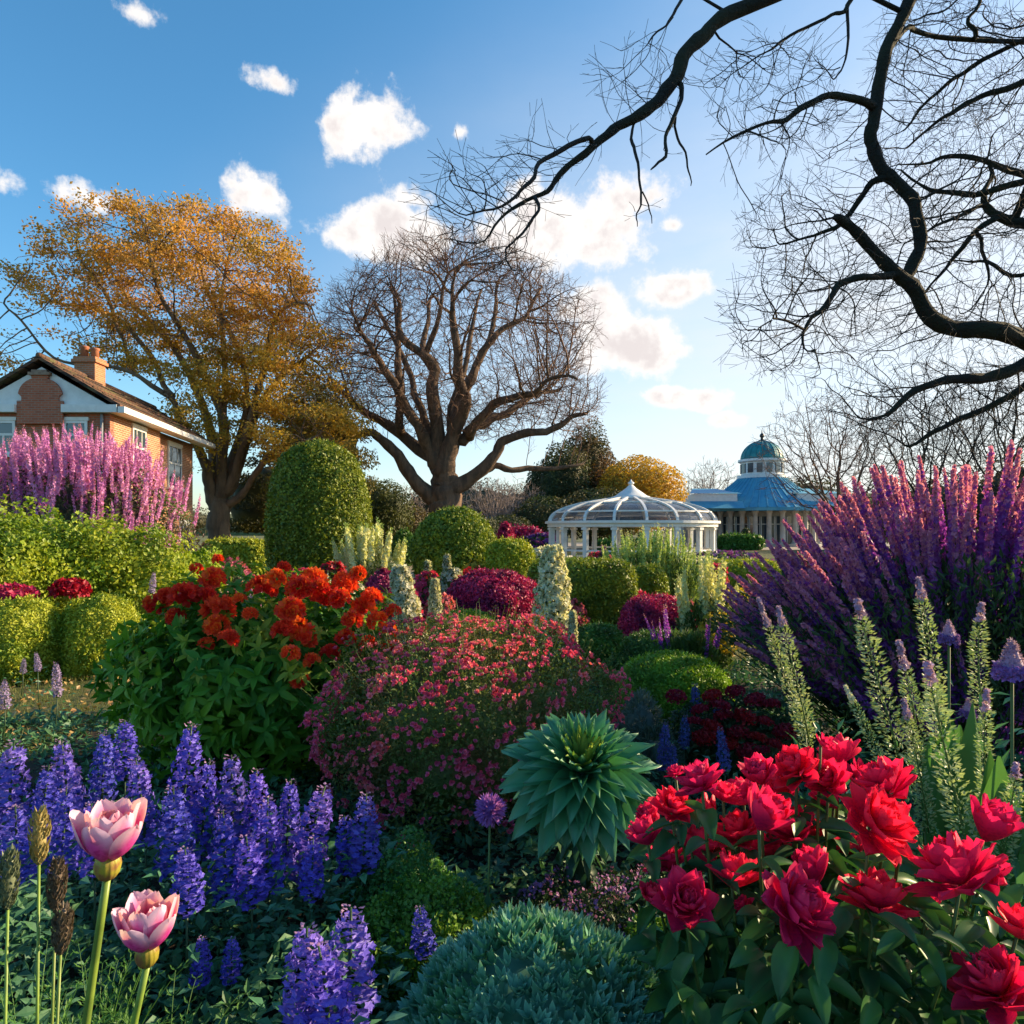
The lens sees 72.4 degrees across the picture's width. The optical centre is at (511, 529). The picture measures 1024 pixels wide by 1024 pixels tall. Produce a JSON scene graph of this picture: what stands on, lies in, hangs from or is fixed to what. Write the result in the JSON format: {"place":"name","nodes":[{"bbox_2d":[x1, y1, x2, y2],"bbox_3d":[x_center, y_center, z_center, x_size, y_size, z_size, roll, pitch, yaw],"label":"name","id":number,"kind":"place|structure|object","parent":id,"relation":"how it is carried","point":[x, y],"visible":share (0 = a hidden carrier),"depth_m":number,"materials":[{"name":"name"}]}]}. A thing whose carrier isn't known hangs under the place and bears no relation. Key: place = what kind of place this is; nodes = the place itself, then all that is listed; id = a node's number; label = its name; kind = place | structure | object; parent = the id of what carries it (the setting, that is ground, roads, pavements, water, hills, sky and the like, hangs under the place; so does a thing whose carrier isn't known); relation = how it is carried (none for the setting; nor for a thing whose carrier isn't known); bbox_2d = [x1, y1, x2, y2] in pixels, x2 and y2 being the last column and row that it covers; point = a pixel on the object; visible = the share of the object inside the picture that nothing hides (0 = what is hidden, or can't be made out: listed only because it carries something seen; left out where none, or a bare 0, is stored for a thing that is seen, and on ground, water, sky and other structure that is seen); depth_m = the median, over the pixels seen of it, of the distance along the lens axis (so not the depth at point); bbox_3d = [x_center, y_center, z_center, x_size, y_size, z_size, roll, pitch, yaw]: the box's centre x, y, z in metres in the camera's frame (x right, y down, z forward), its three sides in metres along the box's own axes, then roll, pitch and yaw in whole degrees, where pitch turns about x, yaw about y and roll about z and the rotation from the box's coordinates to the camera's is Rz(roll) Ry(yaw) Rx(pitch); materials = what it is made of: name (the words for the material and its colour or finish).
{"place":"outdoors","nodes":[
{"label":"outdoors","id":0,"kind":"place"},
{"bbox_2d":[0,531,948,761],"bbox_3d":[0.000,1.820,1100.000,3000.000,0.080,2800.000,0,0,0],"label":"ground","id":1,"kind":"structure","parent":0,"point":[765,554],"depth_m":7.63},
{"bbox_2d":[0,593,63,686],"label":"hedge","id":2,"kind":"object","parent":1,"relation":"on","point":[28,627],"visible":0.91,"depth_m":8.17,"materials":[{"name":"green plant"}]},
{"bbox_2d":[0,493,73,605],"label":"leafy shrub","id":3,"kind":"object","parent":1,"relation":"on","point":[17,572],"visible":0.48,"depth_m":9.49,"materials":[{"name":"green plant"}]},
{"bbox_2d":[0,496,129,605],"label":"leafy shrub","id":4,"kind":"object","parent":1,"relation":"on","point":[62,554],"visible":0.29,"depth_m":10.03,"materials":[{"name":"green plant"}]},
{"bbox_2d":[54,591,148,680],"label":"hedge","id":5,"kind":"object","parent":1,"relation":"on","point":[88,625],"visible":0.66,"depth_m":8.44,"materials":[{"name":"green plant"}]},
{"bbox_2d":[0,421,212,561],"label":"flowering shrub","id":6,"kind":"object","parent":1,"relation":"on","point":[84,493],"visible":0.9,"depth_m":12.57,"materials":[{"name":"pink plant"}]},
{"bbox_2d":[0,345,214,550],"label":"brick house","id":7,"kind":"structure","parent":1,"relation":"on","point":[39,391],"depth_m":24.00,"materials":[{"name":"brick"}]},
{"bbox_2d":[50,506,199,611],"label":"leafy shrub","id":8,"kind":"object","parent":1,"relation":"on","point":[132,567],"visible":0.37,"depth_m":10.40,"materials":[{"name":"green plant"}]},
{"bbox_2d":[0,181,369,538],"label":"autumn tree","id":9,"kind":"object","parent":1,"relation":"on","point":[221,469],"visible":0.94,"depth_m":34.92,"materials":[{"name":"orange plant"}]},
{"bbox_2d":[200,534,267,575],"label":"hedge","id":10,"kind":"object","parent":1,"relation":"on","point":[249,550],"visible":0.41,"depth_m":24.45,"materials":[{"name":"green plant"}]},
{"bbox_2d":[228,452,274,537],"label":"cedar","id":11,"kind":"object","parent":1,"relation":"on","point":[247,516],"visible":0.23,"depth_m":40.07,"materials":[{"name":"green plant"}]},
{"bbox_2d":[262,437,373,586],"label":"topiary","id":12,"kind":"object","parent":1,"relation":"on","point":[317,496],"visible":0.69,"depth_m":18.93,"materials":[{"name":"plant"}]},
{"bbox_2d":[258,369,380,517],"bbox_3d":[-10.416,-3.130,38.229,6.399,10.486,6.290,0,0,-23],"label":"cedar","id":13,"kind":"object","parent":1,"relation":"on","point":[354,448],"visible":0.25,"depth_m":36.85,"materials":[{"name":"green plant"}]},
{"bbox_2d":[331,517,407,586],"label":"flowering shrub","id":14,"kind":"object","parent":1,"relation":"on","point":[372,559],"visible":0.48,"depth_m":15.82,"materials":[{"name":"beige plant"}]},
{"bbox_2d":[366,479,415,552],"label":"broadleaf tree","id":15,"kind":"object","parent":1,"relation":"on","point":[389,508],"visible":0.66,"depth_m":45.03,"materials":[{"name":"green plant"}]},
{"bbox_2d":[407,504,496,575],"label":"topiary","id":16,"kind":"object","parent":1,"relation":"on","point":[462,535],"visible":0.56,"depth_m":17.20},
{"bbox_2d":[305,220,608,512],"bbox_3d":[-3.097,-7.016,39.868,17.233,19.710,15.460,0,0,0],"label":"bare tree","id":17,"kind":"object","parent":1,"relation":"on","point":[435,447],"visible":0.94,"depth_m":38.74,"materials":[{"name":"brown plant"}]},
{"bbox_2d":[446,566,540,642],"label":"magenta shrub","id":18,"kind":"object","parent":1,"relation":"on","point":[492,588],"visible":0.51,"depth_m":10.95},
{"bbox_2d":[483,535,535,577],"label":"topiary","id":19,"kind":"object","parent":1,"relation":"on","point":[516,554],"visible":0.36,"depth_m":14.62,"materials":[{"name":"green plant"}]},
{"bbox_2d":[0,677,1023,1023],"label":"bed soil","id":20,"kind":"structure","parent":1,"relation":"on","point":[154,881],"depth_m":3.68,"materials":[{"name":"soil"}]},
{"bbox_2d":[0,843,20,1023],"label":"seed head plant","id":21,"kind":"object","parent":20,"relation":"on","point":[9,870],"visible":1,"depth_m":1.45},
{"bbox_2d":[0,739,41,942],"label":"flower spike plant","id":22,"kind":"object","parent":20,"relation":"on","point":[8,779],"visible":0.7,"depth_m":2.93,"materials":[{"name":"purple plant"}]},
{"bbox_2d":[27,804,51,1023],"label":"seed head plant","id":23,"kind":"object","parent":20,"relation":"on","point":[38,848],"visible":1,"depth_m":1.50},
{"bbox_2d":[0,803,79,997],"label":"flower spike plant","id":24,"kind":"object","parent":20,"relation":"on","point":[19,837],"visible":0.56,"depth_m":2.56,"materials":[{"name":"purple plant"}]},
{"bbox_2d":[0,763,93,980],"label":"flower spike plant","id":25,"kind":"object","parent":20,"relation":"on","point":[48,779],"visible":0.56,"depth_m":2.82,"materials":[{"name":"purple plant"}]},
{"bbox_2d":[10,784,99,1001],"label":"flower spike plant","id":26,"kind":"object","parent":20,"relation":"on","point":[66,838],"visible":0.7,"depth_m":2.70,"materials":[{"name":"purple plant"}]},
{"bbox_2d":[45,855,68,1023],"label":"seed head plant","id":27,"kind":"object","parent":20,"relation":"on","point":[56,886],"visible":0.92,"depth_m":1.59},
{"bbox_2d":[50,901,74,1023],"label":"seed head plant","id":28,"kind":"object","parent":20,"relation":"on","point":[62,921],"visible":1,"depth_m":1.49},
{"bbox_2d":[27,738,117,921],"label":"flower spike plant","id":29,"kind":"object","parent":20,"relation":"on","point":[78,803],"visible":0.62,"depth_m":2.97,"materials":[{"name":"purple plant"}]},
{"bbox_2d":[33,802,143,992],"bbox_3d":[-1.573,1.409,2.654,0.405,0.782,0.359,0,0,0],"label":"flower spike plant","id":30,"kind":"object","parent":20,"relation":"on","point":[89,861],"visible":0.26,"depth_m":2.63,"materials":[{"name":"purple plant"}]},
{"bbox_2d":[55,729,149,906],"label":"flower spike plant","id":31,"kind":"object","parent":20,"relation":"on","point":[106,779],"visible":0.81,"depth_m":3.16,"materials":[{"name":"purple plant"}]},
{"bbox_2d":[69,797,147,1023],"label":"pink flower","id":32,"kind":"object","parent":20,"relation":"on","point":[106,832],"visible":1,"depth_m":1.29,"materials":[{"name":"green plant"}]},
{"bbox_2d":[27,936,200,1023],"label":"feathery plant","id":33,"kind":"object","parent":20,"relation":"on","point":[110,997],"visible":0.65,"depth_m":1.99,"materials":[{"name":"green plant"}]},
{"bbox_2d":[73,718,163,908],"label":"flower spike plant","id":34,"kind":"object","parent":20,"relation":"on","point":[126,733],"visible":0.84,"depth_m":3.30,"materials":[{"name":"purple plant"}]},
{"bbox_2d":[111,889,179,1023],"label":"pink flower","id":35,"kind":"object","parent":20,"relation":"on","point":[143,921],"visible":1,"depth_m":1.20,"materials":[{"name":"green plant"}]},
{"bbox_2d":[91,755,200,920],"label":"flower spike plant","id":36,"kind":"object","parent":20,"relation":"on","point":[148,838],"visible":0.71,"depth_m":2.98,"materials":[{"name":"purple plant"}]},
{"bbox_2d":[127,785,223,989],"bbox_3d":[-1.307,1.409,2.744,0.379,0.782,0.396,0,0,0],"label":"flower spike plant","id":37,"kind":"object","parent":20,"relation":"on","point":[182,839],"visible":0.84,"depth_m":2.75,"materials":[{"name":"purple plant"}]},
{"bbox_2d":[141,721,222,916],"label":"flower spike plant","id":38,"kind":"object","parent":20,"relation":"on","point":[187,767],"visible":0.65,"depth_m":3.10,"materials":[{"name":"purple plant"}]},
{"bbox_2d":[142,845,242,1023],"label":"flower spike plant","id":39,"kind":"object","parent":20,"relation":"on","point":[177,885],"visible":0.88,"depth_m":2.48,"materials":[{"name":"purple plant"}]},
{"bbox_2d":[144,935,251,1023],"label":"flower spike plant","id":40,"kind":"object","parent":20,"relation":"on","point":[201,965],"visible":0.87,"depth_m":2.39,"materials":[{"name":"purple plant"}]},
{"bbox_2d":[157,758,242,922],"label":"flower spike plant","id":41,"kind":"object","parent":20,"relation":"on","point":[204,837],"visible":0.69,"depth_m":3.02,"materials":[{"name":"purple plant"}]},
{"bbox_2d":[172,936,281,1023],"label":"flower spike plant","id":42,"kind":"object","parent":20,"relation":"on","point":[223,965],"visible":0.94,"depth_m":2.40,"materials":[{"name":"purple plant"}]},
{"bbox_2d":[174,809,282,982],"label":"flower spike plant","id":43,"kind":"object","parent":20,"relation":"on","point":[231,843],"visible":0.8,"depth_m":2.75,"materials":[{"name":"purple plant"}]},
{"bbox_2d":[191,754,273,925],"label":"flower spike plant","id":44,"kind":"object","parent":20,"relation":"on","point":[233,810],"visible":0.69,"depth_m":3.10,"materials":[{"name":"purple plant"}]},
{"bbox_2d":[83,553,403,793],"bbox_3d":[-1.903,0.992,5.097,2.407,1.642,1.803,0,0,0],"label":"flowering bush","id":45,"kind":"object","parent":20,"relation":"on","point":[225,669],"visible":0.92,"depth_m":4.54,"materials":[{"name":"green plant"}]},
{"bbox_2d":[203,833,304,1000],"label":"flower spike plant","id":46,"kind":"object","parent":20,"relation":"on","point":[256,881],"visible":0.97,"depth_m":2.63,"materials":[{"name":"purple plant"}]},
{"bbox_2d":[210,768,298,934],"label":"flower spike plant","id":47,"kind":"object","parent":20,"relation":"on","point":[256,793],"visible":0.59,"depth_m":3.05,"materials":[{"name":"purple plant"}]},
{"bbox_2d":[217,794,321,979],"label":"flower spike plant","id":48,"kind":"object","parent":20,"relation":"on","point":[275,859],"visible":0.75,"depth_m":2.80,"materials":[{"name":"purple plant"}]},
{"bbox_2d":[243,778,328,920],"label":"flower spike plant","id":49,"kind":"object","parent":20,"relation":"on","point":[282,828],"visible":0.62,"depth_m":3.09,"materials":[{"name":"purple plant"}]},
{"bbox_2d":[254,835,357,963],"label":"flower spike plant","id":50,"kind":"object","parent":20,"relation":"on","point":[312,877],"visible":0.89,"depth_m":2.74,"materials":[{"name":"purple plant"}]},
{"bbox_2d":[249,921,368,1023],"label":"flower spike plant","id":51,"kind":"object","parent":20,"relation":"on","point":[295,991],"visible":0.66,"depth_m":1.86,"materials":[{"name":"purple plant"}]},
{"bbox_2d":[270,782,347,949],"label":"flower spike plant","id":52,"kind":"object","parent":20,"relation":"on","point":[300,843],"visible":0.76,"depth_m":2.95,"materials":[{"name":"purple plant"}]},
{"bbox_2d":[256,940,381,1023],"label":"flower spike plant","id":53,"kind":"object","parent":20,"relation":"on","point":[323,967],"visible":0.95,"depth_m":1.83,"materials":[{"name":"purple plant"}]},
{"bbox_2d":[304,815,398,939],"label":"flower spike plant","id":54,"kind":"object","parent":20,"relation":"on","point":[343,844],"visible":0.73,"depth_m":2.93,"materials":[{"name":"purple plant"}]},
{"bbox_2d":[315,904,409,1023],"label":"flower spike plant","id":55,"kind":"object","parent":20,"relation":"on","point":[359,951],"visible":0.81,"depth_m":1.96,"materials":[{"name":"purple plant"}]},
{"bbox_2d":[322,792,405,935],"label":"flower spike plant","id":56,"kind":"object","parent":20,"relation":"on","point":[357,864],"visible":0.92,"depth_m":2.89,"materials":[{"name":"purple plant"}]},
{"bbox_2d":[323,825,465,938],"bbox_3d":[-0.468,1.552,2.999,0.640,0.547,0.572,0,0,0],"label":"leafy mound","id":57,"kind":"object","parent":20,"relation":"on","point":[408,861],"visible":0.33,"depth_m":2.94,"materials":[{"name":"green plant"}]},
{"bbox_2d":[387,563,429,665],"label":"white flower column","id":58,"kind":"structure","parent":20,"relation":"on","point":[402,581],"depth_m":7.52,"materials":[{"name":"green plant"}]},
{"bbox_2d":[377,905,472,1011],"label":"flower spike plant","id":59,"kind":"object","parent":20,"relation":"on","point":[425,938],"visible":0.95,"depth_m":2.49,"materials":[{"name":"purple plant"}]},
{"bbox_2d":[357,869,495,1010],"bbox_3d":[-0.295,1.585,2.695,0.688,0.481,0.620,0,0,22],"label":"leafy mound","id":60,"kind":"object","parent":20,"relation":"on","point":[451,924],"visible":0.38,"depth_m":2.66,"materials":[{"name":"green plant"}]},
{"bbox_2d":[298,597,633,858],"bbox_3d":[-0.253,1.120,4.486,2.061,1.371,2.044,0,0,0],"label":"rose bush","id":61,"kind":"object","parent":20,"relation":"on","point":[445,723],"visible":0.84,"depth_m":3.95,"materials":[{"name":"pink plant"}]},
{"bbox_2d":[397,898,665,1023],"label":"sage mound","id":62,"kind":"object","parent":20,"relation":"on","point":[523,975],"visible":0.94,"depth_m":2.12,"materials":[{"name":"green plant"}]},
{"bbox_2d":[492,864,597,917],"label":"mauve groundcover","id":63,"kind":"object","parent":20,"relation":"on","point":[558,899],"visible":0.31,"depth_m":2.94,"materials":[{"name":"purple plant"}]},
{"bbox_2d":[498,709,661,913],"bbox_3d":[0.310,1.313,3.096,0.742,1.036,0.680,0,0,0],"label":"rosette plant","id":64,"kind":"object","parent":20,"relation":"on","point":[581,785],"visible":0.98,"depth_m":2.95,"materials":[{"name":"teal plant"}]},
{"bbox_2d":[566,619,624,682],"bbox_3d":[1.006,1.448,8.204,0.818,0.801,0.800,0,0,0],"label":"mound","id":65,"kind":"object","parent":20,"relation":"on","point":[610,635],"visible":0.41,"depth_m":7.96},
{"bbox_2d":[560,874,637,936],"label":"mauve groundcover","id":66,"kind":"object","parent":20,"relation":"on","point":[604,915],"visible":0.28,"depth_m":2.74,"materials":[{"name":"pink plant"}]},
{"bbox_2d":[615,687,668,745],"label":"silver tuft","id":67,"kind":"object","parent":20,"relation":"on","point":[637,714],"visible":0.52,"depth_m":5.53,"materials":[{"name":"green plant"}]},
{"bbox_2d":[613,626,703,670],"bbox_3d":[1.603,1.434,7.510,1.091,0.817,1.103,0,0,0],"label":"mound","id":68,"kind":"object","parent":20,"relation":"on","point":[636,643],"visible":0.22,"depth_m":7.33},
{"bbox_2d":[631,722,686,788],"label":"silver tuft","id":69,"kind":"object","parent":20,"relation":"on","point":[650,752],"visible":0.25,"depth_m":4.54,"materials":[{"name":"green plant"}]},
{"bbox_2d":[613,648,734,729],"bbox_3d":[1.466,1.467,6.408,1.123,0.745,1.121,0,0,0],"label":"mound","id":70,"kind":"object","parent":20,"relation":"on","point":[658,675],"visible":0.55,"depth_m":6.10,"materials":[{"name":"plant"}]},
{"bbox_2d":[643,604,723,665],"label":"flowering shrub","id":71,"kind":"object","parent":20,"relation":"on","point":[690,639],"visible":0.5,"depth_m":7.12,"materials":[{"name":"purple plant"}]},
{"bbox_2d":[651,684,822,785],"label":"dark red flower bush","id":72,"kind":"object","parent":20,"relation":"on","point":[749,731],"visible":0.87,"depth_m":4.65,"materials":[{"name":"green plant"}]},
{"bbox_2d":[775,605,863,863],"bbox_3d":[1.540,1.088,3.494,0.386,1.425,0.365,0,0,36],"label":"pale spike plant","id":73,"kind":"object","parent":20,"relation":"on","point":[782,621],"visible":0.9,"depth_m":3.48,"materials":[{"name":"teal plant"}]},
{"bbox_2d":[620,732,1023,1023],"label":"crimson flower bush","id":74,"kind":"object","parent":20,"relation":"on","point":[792,920],"visible":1,"depth_m":1.86,"materials":[{"name":"red plant"}]},
{"bbox_2d":[704,439,1023,761],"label":"flowering shrub","id":75,"kind":"object","parent":20,"relation":"on","point":[964,570],"visible":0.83,"depth_m":4.93,"materials":[{"name":"purple plant"}]},
{"bbox_2d":[853,597,939,885],"bbox_3d":[1.684,1.046,2.992,0.415,1.508,0.360,0,0,0],"label":"pale spike plant","id":76,"kind":"object","parent":20,"relation":"on","point":[858,605],"visible":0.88,"depth_m":3.00,"materials":[{"name":"teal plant"}]},
{"bbox_2d":[895,639,932,869],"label":"pale spike plant","id":77,"kind":"object","parent":20,"relation":"on","point":[905,664],"visible":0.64,"depth_m":2.97,"materials":[{"name":"teal plant"}]},
{"bbox_2d":[891,698,974,915],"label":"pale spike plant","id":78,"kind":"object","parent":20,"relation":"on","point":[906,713],"visible":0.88,"depth_m":2.78,"materials":[{"name":"teal plant"}]},
{"bbox_2d":[895,576,986,847],"bbox_3d":[1.959,1.006,3.213,0.373,1.589,0.364,0,0,-43],"label":"pale spike plant","id":79,"kind":"object","parent":20,"relation":"on","point":[921,593],"visible":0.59,"depth_m":3.18,"materials":[{"name":"teal plant"}]},
{"bbox_2d":[921,619,981,913],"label":"crowned flower","id":80,"kind":"object","parent":20,"relation":"on","point":[949,636],"visible":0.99,"depth_m":2.83,"materials":[{"name":"green plant"}]},
{"bbox_2d":[920,661,1023,940],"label":"pale spike plant","id":81,"kind":"object","parent":20,"relation":"on","point":[929,673],"visible":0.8,"depth_m":2.50,"materials":[{"name":"teal plant"}]},
{"bbox_2d":[933,602,1023,914],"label":"pale spike plant","id":82,"kind":"object","parent":20,"relation":"on","point":[980,609],"visible":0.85,"depth_m":3.02,"materials":[{"name":"teal plant"}]},
{"bbox_2d":[977,638,1023,914],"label":"crowned flower","id":83,"kind":"object","parent":20,"relation":"on","point":[1009,666],"visible":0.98,"depth_m":2.47,"materials":[{"name":"purple plant"}]},
{"bbox_2d":[0,658,1023,1023],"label":"undergrowth","id":84,"kind":"object","parent":1,"relation":"on","point":[24,908],"visible":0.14,"depth_m":3.01,"materials":[{"name":"green plant"}]},
{"bbox_2d":[529,543,572,667],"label":"white flower column","id":85,"kind":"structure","parent":1,"relation":"on","point":[553,588],"depth_m":8.87,"materials":[{"name":"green plant"}]},
{"bbox_2d":[527,440,595,504],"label":"broadleaf tree","id":86,"kind":"object","parent":1,"relation":"on","point":[561,483],"visible":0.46,"depth_m":68.16,"materials":[{"name":"green plant"}]},
{"bbox_2d":[565,554,639,625],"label":"topiary","id":87,"kind":"object","parent":1,"relation":"on","point":[604,589],"visible":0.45,"depth_m":10.03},
{"bbox_2d":[545,480,720,557],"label":"glass pavilion","id":88,"kind":"structure","parent":1,"relation":"on","point":[631,499],"depth_m":28.73,"materials":[{"name":"metal"}]},
{"bbox_2d":[617,592,696,639],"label":"magenta shrub","id":89,"kind":"object","parent":1,"relation":"on","point":[651,607],"visible":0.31,"depth_m":9.01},
{"bbox_2d":[601,522,713,602],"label":"flowering shrub","id":90,"kind":"object","parent":1,"relation":"on","point":[673,563],"visible":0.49,"depth_m":13.20,"materials":[{"name":"green plant"}]},
{"bbox_2d":[672,551,738,668],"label":"flowering shrub","id":91,"kind":"object","parent":1,"relation":"on","point":[700,609],"visible":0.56,"depth_m":8.48,"materials":[{"name":"beige plant"}]},
{"bbox_2d":[400,0,1023,472],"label":"overhanging tree","id":92,"kind":"object","parent":1,"relation":"on","point":[930,316],"visible":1,"depth_m":6.32,"materials":[{"name":"black plant"}]},
{"bbox_2d":[675,432,842,546],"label":"domed pavilion","id":93,"kind":"structure","parent":1,"relation":"on","point":[739,503],"depth_m":75.42,"materials":[{"name":"blue metal"}]},
{"bbox_2d":[747,382,929,521],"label":"leafless tree","id":94,"kind":"object","parent":1,"relation":"on","point":[837,472],"visible":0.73,"depth_m":59.82,"materials":[{"name":"plant"}]},
{"bbox_2d":[833,356,1022,515],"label":"leafless tree","id":95,"kind":"object","parent":1,"relation":"on","point":[912,458],"visible":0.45,"depth_m":45.81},
{"bbox_2d":[897,350,1023,518],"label":"leafless tree","id":96,"kind":"object","parent":1,"relation":"on","point":[961,457],"visible":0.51,"depth_m":40.51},
{"bbox_2d":[0,0,1023,530],"label":"sky","id":97,"kind":"structure","parent":0,"point":[314,117],"materials":[{"name":"blue"}]},
{"bbox_2d":[567,543,945,549],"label":"pavement","id":98,"kind":"structure","parent":0,"point":[694,545],"depth_m":70.80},
{"bbox_2d":[558,415,616,545],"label":"conifer","id":99,"kind":"object","parent":98,"relation":"on","point":[597,452],"visible":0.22,"depth_m":73.56,"materials":[{"name":"green plant"}]},
{"bbox_2d":[596,454,689,535],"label":"broadleaf tree","id":100,"kind":"object","parent":98,"relation":"on","point":[645,479],"visible":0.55,"depth_m":65.56,"materials":[{"name":"yellow plant"}]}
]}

